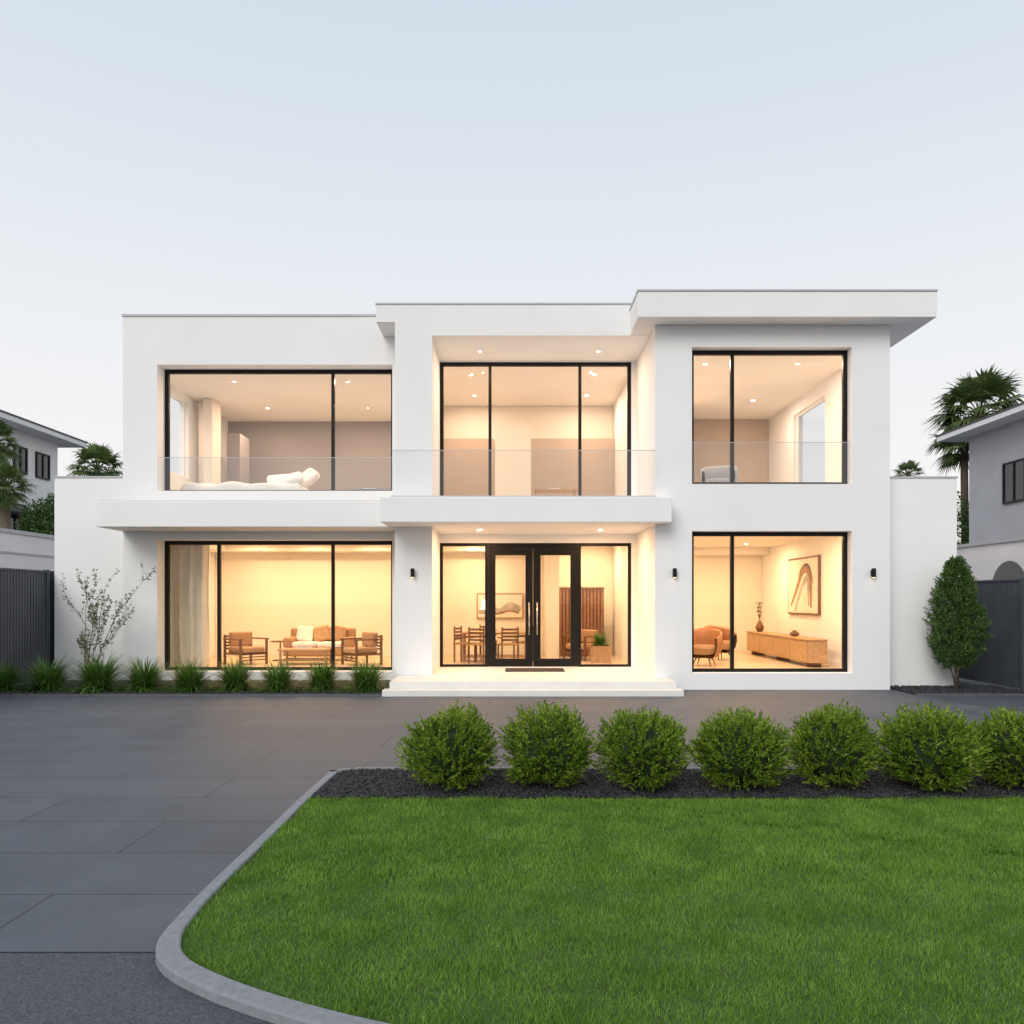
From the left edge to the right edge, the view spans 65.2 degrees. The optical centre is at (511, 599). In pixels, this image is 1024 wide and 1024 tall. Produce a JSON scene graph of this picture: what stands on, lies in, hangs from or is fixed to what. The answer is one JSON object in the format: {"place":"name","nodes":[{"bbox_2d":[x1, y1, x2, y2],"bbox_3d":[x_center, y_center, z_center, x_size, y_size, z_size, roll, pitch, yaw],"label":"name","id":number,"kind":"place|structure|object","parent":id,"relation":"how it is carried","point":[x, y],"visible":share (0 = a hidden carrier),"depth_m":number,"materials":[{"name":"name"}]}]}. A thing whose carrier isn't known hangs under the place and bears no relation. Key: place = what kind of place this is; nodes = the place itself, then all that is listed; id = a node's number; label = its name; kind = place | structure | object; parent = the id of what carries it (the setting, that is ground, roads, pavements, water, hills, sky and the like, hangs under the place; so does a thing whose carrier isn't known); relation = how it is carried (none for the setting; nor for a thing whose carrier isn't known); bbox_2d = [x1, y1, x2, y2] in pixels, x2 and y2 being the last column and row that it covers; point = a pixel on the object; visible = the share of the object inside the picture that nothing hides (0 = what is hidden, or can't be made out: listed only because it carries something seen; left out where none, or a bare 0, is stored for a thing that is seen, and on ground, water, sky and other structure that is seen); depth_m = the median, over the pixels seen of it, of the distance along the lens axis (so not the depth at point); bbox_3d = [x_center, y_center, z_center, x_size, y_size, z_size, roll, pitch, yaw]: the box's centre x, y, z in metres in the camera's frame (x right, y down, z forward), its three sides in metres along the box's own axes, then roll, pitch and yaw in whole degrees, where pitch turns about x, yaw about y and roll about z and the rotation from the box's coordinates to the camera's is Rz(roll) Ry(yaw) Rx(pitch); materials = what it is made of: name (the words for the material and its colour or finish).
{"place":"outdoors","nodes":[
{"label":"outdoors","id":0,"kind":"place"},
{"bbox_2d":[0,952,273,1023],"bbox_3d":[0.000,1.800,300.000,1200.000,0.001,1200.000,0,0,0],"label":"ground","id":1,"kind":"structure","parent":0,"point":[88,988],"depth_m":3.66,"materials":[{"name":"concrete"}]},
{"bbox_2d":[0,419,25,465],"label":"fan palm","id":2,"kind":"object","parent":1,"relation":"on","point":[5,430],"visible":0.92,"depth_m":25.07,"materials":[{"name":"green plant"}]},
{"bbox_2d":[0,456,37,528],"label":"fan palm","id":3,"kind":"object","parent":1,"relation":"on","point":[9,495],"visible":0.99,"depth_m":23.39,"materials":[{"name":"green plant"}]},
{"bbox_2d":[0,528,53,570],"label":"wall","id":4,"kind":"structure","parent":1,"relation":"on","point":[19,549],"depth_m":22.21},
{"bbox_2d":[0,429,57,524],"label":"walls","id":5,"kind":"structure","parent":1,"relation":"on","point":[33,444],"depth_m":31.56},
{"bbox_2d":[11,507,28,516],"bbox_3d":[-18.345,-3.275,29.800,0.890,0.150,5.600,0,0,0],"label":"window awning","id":6,"kind":"object","parent":5,"relation":"attached to","point":[15,511],"depth_m":29.20,"materials":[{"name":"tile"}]},
{"bbox_2d":[1,444,49,530],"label":"windows","id":7,"kind":"structure","parent":5,"relation":"attached to","point":[42,465],"depth_m":30.93,"materials":[{"name":"glass"}]},
{"bbox_2d":[0,409,87,447],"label":"roof","id":8,"kind":"structure","parent":5,"relation":"on","point":[35,429],"depth_m":30.99,"materials":[{"name":"tile"}]},
{"bbox_2d":[66,442,122,475],"bbox_3d":[-19.673,-2.857,38.049,2.986,9.319,2.984,0,0,-18],"label":"fan palm","id":9,"kind":"object","parent":1,"relation":"on","point":[102,454],"visible":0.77,"depth_m":37.62,"materials":[{"name":"green plant"}]},
{"bbox_2d":[14,491,968,544],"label":"background trees","id":10,"kind":"object","parent":1,"relation":"on","point":[37,517],"visible":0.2,"depth_m":26.38,"materials":[{"name":"green plant"}]},
{"bbox_2d":[891,460,925,475],"bbox_3d":[17.861,-2.274,36.011,1.580,8.152,1.563,0,0,0],"label":"fan palm","id":11,"kind":"object","parent":1,"relation":"on","point":[910,465],"visible":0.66,"depth_m":35.80,"materials":[{"name":"green plant"}]},
{"bbox_2d":[926,414,973,543],"bbox_3d":[18.923,-3.006,33.472,3.137,9.616,3.066,0,0,0],"label":"fan palm","id":12,"kind":"object","parent":1,"relation":"on","point":[950,459],"visible":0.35,"depth_m":33.41,"materials":[{"name":"green plant"}]},
{"bbox_2d":[921,363,1023,459],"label":"fan palm","id":13,"kind":"object","parent":1,"relation":"on","point":[982,387],"visible":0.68,"depth_m":32.36,"materials":[{"name":"green plant"}]},
{"bbox_2d":[957,537,1023,580],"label":"neighbour garage","id":14,"kind":"structure","parent":1,"relation":"on","point":[996,559],"depth_m":19.84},
{"bbox_2d":[993,561,1023,579],"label":"arched window","id":15,"kind":"structure","parent":14,"relation":"in","point":[1008,569],"depth_m":19.27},
{"bbox_2d":[0,678,1023,951],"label":"driveway","id":16,"kind":"structure","parent":0,"point":[134,822],"depth_m":8.48,"materials":[{"name":"stone"}]},
{"bbox_2d":[0,568,53,683],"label":"metal fence","id":17,"kind":"object","parent":16,"relation":"on","point":[26,614],"visible":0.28,"depth_m":16.95,"materials":[{"name":"black metal"}]},
{"bbox_2d":[53,476,122,679],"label":"side wing","id":18,"kind":"structure","parent":16,"relation":"on","point":[84,545],"depth_m":17.80,"materials":[{"name":"paint"}]},
{"bbox_2d":[0,679,390,695],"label":"gravel bed","id":19,"kind":"object","parent":16,"relation":"on","point":[244,692],"visible":0.3,"depth_m":15.13,"materials":[{"name":"gravel"}]},
{"bbox_2d":[0,657,30,691],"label":"ornamental grass","id":20,"kind":"object","parent":19,"relation":"on","point":[7,679],"depth_m":15.52,"materials":[{"name":"green plant"}]},
{"bbox_2d":[11,653,81,692],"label":"ornamental grass","id":21,"kind":"object","parent":19,"relation":"on","point":[46,678],"depth_m":15.46,"materials":[{"name":"green plant"}]},
{"bbox_2d":[46,649,135,694],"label":"ornamental grass","id":22,"kind":"object","parent":19,"relation":"on","point":[96,677],"depth_m":15.36,"materials":[{"name":"green plant"}]},
{"bbox_2d":[59,564,155,668],"bbox_3d":[-8.364,0.490,16.675,1.761,2.566,1.167,0,0,-39],"label":"slender sapling","id":23,"kind":"object","parent":19,"relation":"on","point":[94,619],"visible":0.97,"depth_m":16.54,"materials":[{"name":"green plant"}]},
{"bbox_2d":[107,654,173,693],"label":"ornamental grass","id":24,"kind":"object","parent":19,"relation":"on","point":[145,678],"depth_m":15.47,"materials":[{"name":"green plant"}]},
{"bbox_2d":[151,654,222,694],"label":"ornamental grass","id":25,"kind":"object","parent":19,"relation":"on","point":[191,679],"depth_m":15.36,"materials":[{"name":"green plant"}]},
{"bbox_2d":[204,655,263,692],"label":"ornamental grass","id":26,"kind":"object","parent":19,"relation":"on","point":[232,677],"depth_m":15.51,"materials":[{"name":"green plant"}]},
{"bbox_2d":[243,657,308,694],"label":"ornamental grass","id":27,"kind":"object","parent":19,"relation":"on","point":[279,679],"depth_m":15.37,"materials":[{"name":"green plant"}]},
{"bbox_2d":[290,655,350,692],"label":"ornamental grass","id":28,"kind":"object","parent":19,"relation":"on","point":[321,679],"depth_m":15.53,"materials":[{"name":"green plant"}]},
{"bbox_2d":[334,654,391,694],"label":"ornamental grass","id":29,"kind":"object","parent":19,"relation":"on","point":[365,679],"depth_m":15.31,"materials":[{"name":"green plant"}]},
{"bbox_2d":[123,317,889,689],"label":"walls","id":30,"kind":"structure","parent":16,"relation":"on","point":[659,359],"depth_m":17.14,"materials":[{"name":"white paint"}]},
{"bbox_2d":[170,394,184,476],"bbox_3d":[-8.400,-4.075,19.725,0.060,1.950,1.450,0,0,0],"label":"slit window","id":31,"kind":"structure","parent":30,"relation":"attached to","point":[182,434],"depth_m":20.40,"materials":[{"name":"white paint"}]},
{"bbox_2d":[170,545,209,666],"bbox_3d":[-7.449,0.045,18.300,1.019,2.990,0.130,0,0,0],"label":"curtain","id":32,"kind":"object","parent":30,"relation":"hanging from","point":[189,606],"visible":0.69,"depth_m":18.30,"materials":[{"name":"fabric"}]},
{"bbox_2d":[96,501,394,530],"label":"balcony slab","id":33,"kind":"structure","parent":30,"relation":"attached to","point":[240,515],"depth_m":16.40,"materials":[{"name":"white paint"}]},
{"bbox_2d":[98,500,379,500],"bbox_3d":[-5.475,-2.038,16.965,6.050,0.013,1.070,0,0,0],"label":"balcony drip edge","id":34,"kind":"object","parent":33,"relation":"on","point":[238,500],"visible":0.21,"depth_m":16.43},
{"bbox_2d":[223,631,268,663],"bbox_3d":[-6.477,1.170,19.488,0.760,0.780,0.790,0,0,38],"label":"wooden armchair","id":35,"kind":"object","parent":30,"relation":"on","point":[242,641],"visible":0.94,"depth_m":19.41,"materials":[{"name":"brown wood"}]},
{"bbox_2d":[122,314,375,316],"bbox_3d":[-5.125,-6.226,21.050,6.810,0.048,7.140,0,0,0],"label":"parapet coping","id":36,"kind":"object","parent":30,"relation":"on","point":[248,315],"visible":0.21,"depth_m":17.48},
{"bbox_2d":[180,468,319,489],"bbox_3d":[-6.146,-2.688,19.300,2.888,1.176,2.100,0,0,0],"label":"bed","id":37,"kind":"object","parent":30,"relation":"on","point":[306,479],"visible":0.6,"depth_m":18.35,"materials":[{"name":"white fabric"}]},
{"bbox_2d":[160,457,391,457],"bbox_3d":[-5.190,-2.771,17.620,5.120,0.742,0.012,0,0,0],"label":"glass balustrade","id":38,"kind":"object","parent":30,"relation":"on","point":[275,457],"visible":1,"depth_m":17.61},
{"bbox_2d":[165,541,391,669],"bbox_3d":[-5.190,0.125,17.920,5.140,2.890,0.080,0,0,0],"label":"window frame","id":39,"kind":"object","parent":30,"relation":"attached to","point":[219,544],"visible":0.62,"depth_m":17.88,"materials":[{"name":"black metal"}]},
{"bbox_2d":[165,370,391,490],"bbox_3d":[-5.190,-3.770,17.920,5.140,2.760,0.080,0,0,0],"label":"window frame","id":40,"kind":"object","parent":30,"relation":"attached to","point":[167,425],"visible":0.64,"depth_m":17.88,"materials":[{"name":"black metal"}]},
{"bbox_2d":[203,398,390,651],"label":"room walls","id":41,"kind":"structure","parent":30,"relation":"attached to","point":[274,596],"depth_m":22.30,"materials":[{"name":"paint"}]},
{"bbox_2d":[277,646,330,664],"bbox_3d":[-5.020,1.343,19.500,1.200,0.435,0.700,0,0,0],"label":"coffee table","id":42,"kind":"object","parent":30,"relation":"on","point":[303,648],"visible":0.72,"depth_m":19.21,"materials":[{"name":"brown wood"}]},
{"bbox_2d":[283,625,355,659],"bbox_3d":[-4.987,1.108,20.810,1.700,0.904,0.920,0,0,0],"label":"sofa","id":43,"kind":"object","parent":30,"relation":"on","point":[316,637],"visible":0.8,"depth_m":20.86,"materials":[{"name":"beige fabric"}]},
{"bbox_2d":[339,632,382,664],"bbox_3d":[-3.634,1.170,19.288,0.760,0.780,0.790,0,0,-38],"label":"wooden armchair","id":44,"kind":"object","parent":30,"relation":"on","point":[370,642],"visible":0.98,"depth_m":19.20,"materials":[{"name":"brown wood"}]},
{"bbox_2d":[351,487,389,489],"bbox_3d":[-3.308,-2.353,18.900,0.900,0.605,0.450,0,0,0],"label":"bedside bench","id":45,"kind":"object","parent":30,"relation":"on","point":[369,488],"visible":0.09,"depth_m":18.68,"materials":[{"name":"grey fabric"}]},
{"bbox_2d":[440,543,487,666],"bbox_3d":[-1.106,0.114,18.440,1.108,2.848,0.080,0,0,0],"label":"sidelight frame","id":46,"kind":"object","parent":30,"relation":"attached to","point":[441,604],"visible":1,"depth_m":18.40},
{"bbox_2d":[453,626,476,662],"bbox_3d":[-1.181,1.110,20.100,0.440,0.900,0.460,0,0,21],"label":"dining chair","id":47,"kind":"object","parent":30,"relation":"on","point":[458,637],"visible":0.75,"depth_m":20.12,"materials":[{"name":"brown wood"}]},
{"bbox_2d":[468,627,484,663],"bbox_3d":[-0.788,1.110,19.700,0.460,0.900,0.440,0,0,25],"label":"dining chair","id":48,"kind":"object","parent":30,"relation":"on","point":[475,636],"visible":0.81,"depth_m":19.56,"materials":[{"name":"brown wood"}]},
{"bbox_2d":[479,624,496,658],"bbox_3d":[-0.642,1.110,21.400,0.460,0.900,0.440,0,0,-6],"label":"dining chair","id":49,"kind":"object","parent":30,"relation":"on","point":[480,647],"visible":0.32,"depth_m":21.22,"materials":[{"name":"brown wood"}]},
{"bbox_2d":[209,545,769,555],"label":"ceiling coves","id":50,"kind":"object","parent":30,"relation":"attached to","point":[725,551],"visible":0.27,"depth_m":21.77,"materials":[{"name":"paint"}]},
{"bbox_2d":[461,630,524,661],"bbox_3d":[-0.438,1.163,20.600,1.700,0.795,0.850,0,0,0],"label":"dining table","id":51,"kind":"object","parent":30,"relation":"on","point":[464,655],"visible":0.51,"depth_m":20.25,"materials":[{"name":"brown wood"}]},
{"bbox_2d":[376,305,630,335],"bbox_3d":[0.005,-5.950,20.750,5.650,0.360,8.300,0,0,0],"label":"roof canopy","id":52,"kind":"object","parent":30,"relation":"attached to","point":[388,317],"visible":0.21,"depth_m":16.60,"materials":[{"name":"white paint"}]},
{"bbox_2d":[375,303,631,304],"bbox_3d":[0.005,-6.149,20.750,5.680,0.033,8.330,0,0,0],"label":"roof canopy coping","id":53,"kind":"object","parent":52,"relation":"on","point":[503,303],"visible":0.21,"depth_m":16.59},
{"bbox_2d":[170,356,841,421],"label":"ceilings","id":54,"kind":"object","parent":30,"relation":"attached to","point":[771,386],"visible":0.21,"depth_m":20.05,"materials":[{"name":"paint"}]},
{"bbox_2d":[497,627,518,658],"bbox_3d":[-0.099,1.110,19.700,0.460,0.900,0.440,0,0,-15],"label":"dining chair","id":55,"kind":"object","parent":30,"relation":"on","point":[501,644],"visible":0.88,"depth_m":19.52,"materials":[{"name":"brown wood"}]},
{"bbox_2d":[380,497,671,533],"bbox_3d":[0.275,-1.765,17.050,5.690,0.490,2.900,0,0,0],"label":"entrance canopy","id":56,"kind":"object","parent":30,"relation":"attached to","point":[537,515],"visible":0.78,"depth_m":15.60,"materials":[{"name":"white paint"}]},
{"bbox_2d":[391,496,656,496],"bbox_3d":[0.230,-2.031,15.750,5.220,0.038,0.080,0,0,0],"label":"balustrade channel","id":57,"kind":"object","parent":56,"relation":"on","point":[523,496],"visible":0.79,"depth_m":15.71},
{"bbox_2d":[392,450,654,450],"bbox_3d":[0.230,-2.481,15.750,5.180,0.942,0.012,0,0,0],"label":"balcony glass balustrade","id":58,"kind":"object","parent":57,"relation":"on","point":[523,450],"visible":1,"depth_m":15.74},
{"bbox_2d":[443,406,613,658],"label":"room walls","id":59,"kind":"structure","parent":30,"relation":"attached to","point":[520,473],"depth_m":22.60,"materials":[{"name":"paint"}]},
{"bbox_2d":[477,593,522,618],"bbox_3d":[-0.339,0.169,22.564,1.320,0.720,0.047,0,0,0],"label":"framed picture","id":60,"kind":"object","parent":59,"relation":"attached to","point":[509,605],"visible":0.76,"depth_m":22.55,"materials":[{"name":"paper"}]},
{"bbox_2d":[215,647,841,667],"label":"skirting boards","id":61,"kind":"object","parent":30,"relation":"attached to","point":[834,663],"visible":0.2,"depth_m":22.57,"materials":[{"name":"white wood"}]},
{"bbox_2d":[488,543,577,666],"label":"door leaves","id":62,"kind":"object","parent":30,"relation":"attached to","point":[532,552],"visible":1,"depth_m":18.38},
{"bbox_2d":[529,602,537,634],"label":"door handles","id":63,"kind":"object","parent":62,"relation":"attached to","point":[536,618],"depth_m":18.29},
{"bbox_2d":[440,362,630,495],"bbox_3d":[0.540,-3.750,18.440,4.400,3.440,0.080,0,0,0],"label":"window frame","id":64,"kind":"object","parent":30,"relation":"attached to","point":[490,365],"visible":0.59,"depth_m":18.40,"materials":[{"name":"black metal"}]},
{"bbox_2d":[534,487,577,495],"bbox_3d":[1.102,-2.428,20.300,1.100,0.855,0.400,0,0,0],"label":"console table","id":65,"kind":"object","parent":30,"relation":"on","point":[554,490],"visible":0.54,"depth_m":20.14,"materials":[{"name":"brown wood"}]},
{"bbox_2d":[559,587,603,655],"bbox_3d":[1.860,0.595,22.030,1.360,1.890,0.100,0,0,0],"label":"slatted timber screen","id":66,"kind":"object","parent":30,"relation":"on","point":[592,608],"visible":0.59,"depth_m":22.00,"materials":[{"name":"brown wood"}]},
{"bbox_2d":[562,629,602,660],"bbox_3d":[1.841,1.170,20.886,0.760,0.780,0.790,0,0,-44],"label":"wooden armchair","id":67,"kind":"object","parent":30,"relation":"on","point":[586,638],"visible":0.6,"depth_m":20.86,"materials":[{"name":"brown wood"}]},
{"bbox_2d":[589,630,610,662],"bbox_3d":[2.201,1.144,19.997,0.696,0.832,0.716,0,0,0],"label":"potted plant","id":68,"kind":"object","parent":30,"relation":"on","point":[599,650],"visible":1,"depth_m":19.76,"materials":[{"name":"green plant"}]},
{"bbox_2d":[578,543,630,666],"bbox_3d":[2.129,0.114,18.440,1.222,2.848,0.080,0,0,0],"label":"sidelight frame","id":69,"kind":"object","parent":30,"relation":"attached to","point":[579,604],"visible":1,"depth_m":18.40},
{"bbox_2d":[694,628,722,666],"bbox_3d":[4.410,1.076,18.330,0.839,0.859,0.772,0,0,29],"label":"tub chair","id":70,"kind":"object","parent":30,"relation":"on","point":[708,643],"visible":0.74,"depth_m":18.43,"materials":[{"name":"fabric"}]},
{"bbox_2d":[704,625,736,659],"bbox_3d":[5.240,1.076,20.231,0.839,0.859,0.773,0,0,-23],"label":"tub chair","id":71,"kind":"object","parent":30,"relation":"on","point":[725,631],"visible":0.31,"depth_m":20.39,"materials":[{"name":"fabric"}]},
{"bbox_2d":[694,420,767,646],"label":"room walls","id":72,"kind":"structure","parent":30,"relation":"attached to","point":[711,590],"depth_m":23.40,"materials":[{"name":"paint"}]},
{"bbox_2d":[692,532,846,671],"bbox_3d":[5.200,0.040,16.260,3.200,2.840,0.080,0,0,0],"label":"window frame","id":73,"kind":"object","parent":30,"relation":"attached to","point":[844,601],"visible":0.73,"depth_m":16.22,"materials":[{"name":"black metal"}]},
{"bbox_2d":[692,350,846,483],"bbox_3d":[5.200,-3.690,16.260,3.200,2.740,0.080,0,0,0],"label":"window frame","id":74,"kind":"object","parent":30,"relation":"attached to","point":[733,353],"visible":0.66,"depth_m":16.22,"materials":[{"name":"black metal"}]},
{"bbox_2d":[692,442,849,442],"bbox_3d":[5.200,-2.751,16.080,3.180,0.842,0.012,0,0,0],"label":"glass balustrade","id":75,"kind":"object","parent":30,"relation":"on","point":[770,442],"visible":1,"depth_m":16.07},
{"bbox_2d":[630,292,936,347],"bbox_3d":[5.355,-5.750,20.275,5.810,0.500,9.450,0,0,0],"label":"roof canopy","id":76,"kind":"object","parent":30,"relation":"attached to","point":[903,315],"visible":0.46,"depth_m":15.55,"materials":[{"name":"white paint"}]},
{"bbox_2d":[629,289,937,310],"bbox_3d":[5.355,-6.019,20.275,5.840,0.033,9.480,0,0,0],"label":"roof canopy coping","id":77,"kind":"object","parent":76,"relation":"on","point":[786,290],"visible":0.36,"depth_m":15.54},
{"bbox_2d":[746,631,827,666],"bbox_3d":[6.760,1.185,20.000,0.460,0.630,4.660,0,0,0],"label":"sideboard","id":78,"kind":"object","parent":30,"relation":"on","point":[810,651],"visible":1,"depth_m":18.92,"materials":[{"name":"brown wood"}]},
{"bbox_2d":[755,602,763,631],"bbox_3d":[6.794,0.456,21.923,0.237,0.819,0.291,0,0,31],"label":"vase with branches","id":79,"kind":"object","parent":78,"relation":"on","point":[759,626],"visible":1,"depth_m":21.85,"materials":[{"name":"brown ceramic"}]},
{"bbox_2d":[788,555,819,615],"bbox_3d":[7.277,-0.350,20.000,0.057,1.440,2.100,0,0,0],"label":"framed artwork","id":80,"kind":"object","parent":30,"relation":"attached to","point":[803,585],"visible":1,"depth_m":19.84,"materials":[{"name":"paper"}]},
{"bbox_2d":[797,398,824,481],"bbox_3d":[7.440,-3.675,19.750,0.060,2.250,2.100,0,0,0],"label":"side window","id":81,"kind":"structure","parent":30,"relation":"attached to","point":[798,432],"depth_m":20.75,"materials":[{"name":"white paint"}]},
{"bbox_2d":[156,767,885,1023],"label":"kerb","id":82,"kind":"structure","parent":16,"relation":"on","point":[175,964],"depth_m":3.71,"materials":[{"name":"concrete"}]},
{"bbox_2d":[389,668,676,687],"bbox_3d":[0.400,1.677,16.850,5.460,0.245,3.300,0,0,0],"label":"porch","id":83,"kind":"object","parent":16,"relation":"on","point":[567,678],"visible":0.55,"depth_m":15.65,"materials":[{"name":"concrete"}]},
{"bbox_2d":[505,668,564,671],"bbox_3d":[0.500,1.546,17.700,1.300,0.016,0.800,0,0,0],"label":"doormat","id":84,"kind":"object","parent":83,"relation":"on","point":[534,670],"visible":1,"depth_m":17.45,"materials":[{"name":"fabric"}]},
{"bbox_2d":[382,688,683,696],"bbox_3d":[0.390,1.740,15.040,5.620,0.120,0.320,0,0,0],"label":"step","id":85,"kind":"object","parent":16,"relation":"on","point":[532,692],"visible":1,"depth_m":14.88,"materials":[{"name":"concrete"}]},
{"bbox_2d":[890,476,957,685],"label":"side wing","id":86,"kind":"structure","parent":16,"relation":"on","point":[923,529],"depth_m":16.40,"materials":[{"name":"paint"}]},
{"bbox_2d":[890,685,1023,695],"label":"gravel bed","id":87,"kind":"object","parent":16,"relation":"on","point":[961,690],"visible":0.99,"depth_m":15.44,"materials":[{"name":"gravel"}]},
{"bbox_2d":[922,555,993,688],"bbox_3d":[8.769,0.437,15.851,1.250,2.668,1.266,0,0,0],"label":"conical shrub","id":88,"kind":"object","parent":87,"relation":"on","point":[966,606],"visible":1,"depth_m":15.61,"materials":[{"name":"green plant"}]},
{"bbox_2d":[957,577,1023,690],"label":"metal fence","id":89,"kind":"object","parent":16,"relation":"on","point":[1000,661],"visible":0.4,"depth_m":16.29,"materials":[{"name":"black metal"}]},
{"bbox_2d":[0,0,1023,541],"label":"sky","id":90,"kind":"structure","parent":0,"point":[157,156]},
{"bbox_2d":[181,794,1023,1023],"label":"lawn","id":91,"kind":"structure","parent":0,"point":[624,910],"depth_m":4.52,"materials":[{"name":"green plant"}]},
{"bbox_2d":[311,767,1023,798],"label":"mulch bed","id":92,"kind":"object","parent":91,"relation":"on","point":[388,783],"visible":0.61,"depth_m":7.43,"materials":[{"name":"soil"}]},
{"bbox_2d":[392,699,501,791],"bbox_3d":[-0.577,1.341,7.494,0.968,0.823,0.956,0,0,-34],"label":"round shrub","id":93,"kind":"object","parent":92,"relation":"on","point":[456,746],"visible":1,"depth_m":7.31,"materials":[{"name":"green plant"}]},
{"bbox_2d":[496,698,599,787],"bbox_3d":[0.326,1.340,7.547,0.930,0.819,1.004,0,0,-16],"label":"round shrub","id":94,"kind":"object","parent":92,"relation":"on","point":[548,746],"visible":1,"depth_m":7.34,"materials":[{"name":"green plant"}]},
{"bbox_2d":[590,705,693,793],"bbox_3d":[1.218,1.359,7.472,0.985,0.793,0.953,0,0,31],"label":"round shrub","id":95,"kind":"object","parent":92,"relation":"on","point":[635,749],"visible":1,"depth_m":7.26,"materials":[{"name":"green plant"}]},
{"bbox_2d":[684,705,796,790],"bbox_3d":[2.138,1.376,7.495,1.022,0.786,0.998,0,0,-43],"label":"round shrub","id":96,"kind":"object","parent":92,"relation":"on","point":[747,749],"visible":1,"depth_m":7.29,"materials":[{"name":"green plant"}]},
{"bbox_2d":[785,698,885,789],"bbox_3d":[3.019,1.335,7.545,0.926,0.836,0.915,0,0,28],"label":"round shrub","id":97,"kind":"object","parent":92,"relation":"on","point":[837,746],"visible":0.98,"depth_m":7.34,"materials":[{"name":"green plant"}]},
{"bbox_2d":[872,700,995,792],"bbox_3d":[3.883,1.342,7.472,1.124,0.814,1.041,0,0,-44],"label":"round shrub","id":98,"kind":"object","parent":92,"relation":"on","point":[932,749],"visible":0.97,"depth_m":7.23,"materials":[{"name":"green plant"}]},
{"bbox_2d":[974,705,1023,790],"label":"round shrub","id":99,"kind":"object","parent":92,"relation":"on","point":[1005,740],"visible":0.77,"depth_m":7.36,"materials":[{"name":"green plant"}]},
{"bbox_2d":[700,465,738,481],"bbox_3d":[4.616,-2.624,17.832,0.839,0.859,0.772,0,0,17],"label":"lounge chair","id":100,"kind":"object","parent":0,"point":[721,473],"visible":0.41,"depth_m":18.06,"materials":[{"name":"grey fabric"}]},
{"bbox_2d":[969,419,1023,542],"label":"walls","id":101,"kind":"structure","parent":0,"point":[991,515],"depth_m":28.58,"materials":[{"name":"paint"}]},
{"bbox_2d":[936,402,1023,441],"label":"roof","id":102,"kind":"structure","parent":101,"relation":"on","point":[967,431],"depth_m":28.13,"materials":[{"name":"tile"}]},
{"bbox_2d":[1002,458,1023,503],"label":"windows","id":103,"kind":"structure","parent":101,"relation":"attached to","point":[1012,481],"depth_m":27.33,"materials":[{"name":"glass"}]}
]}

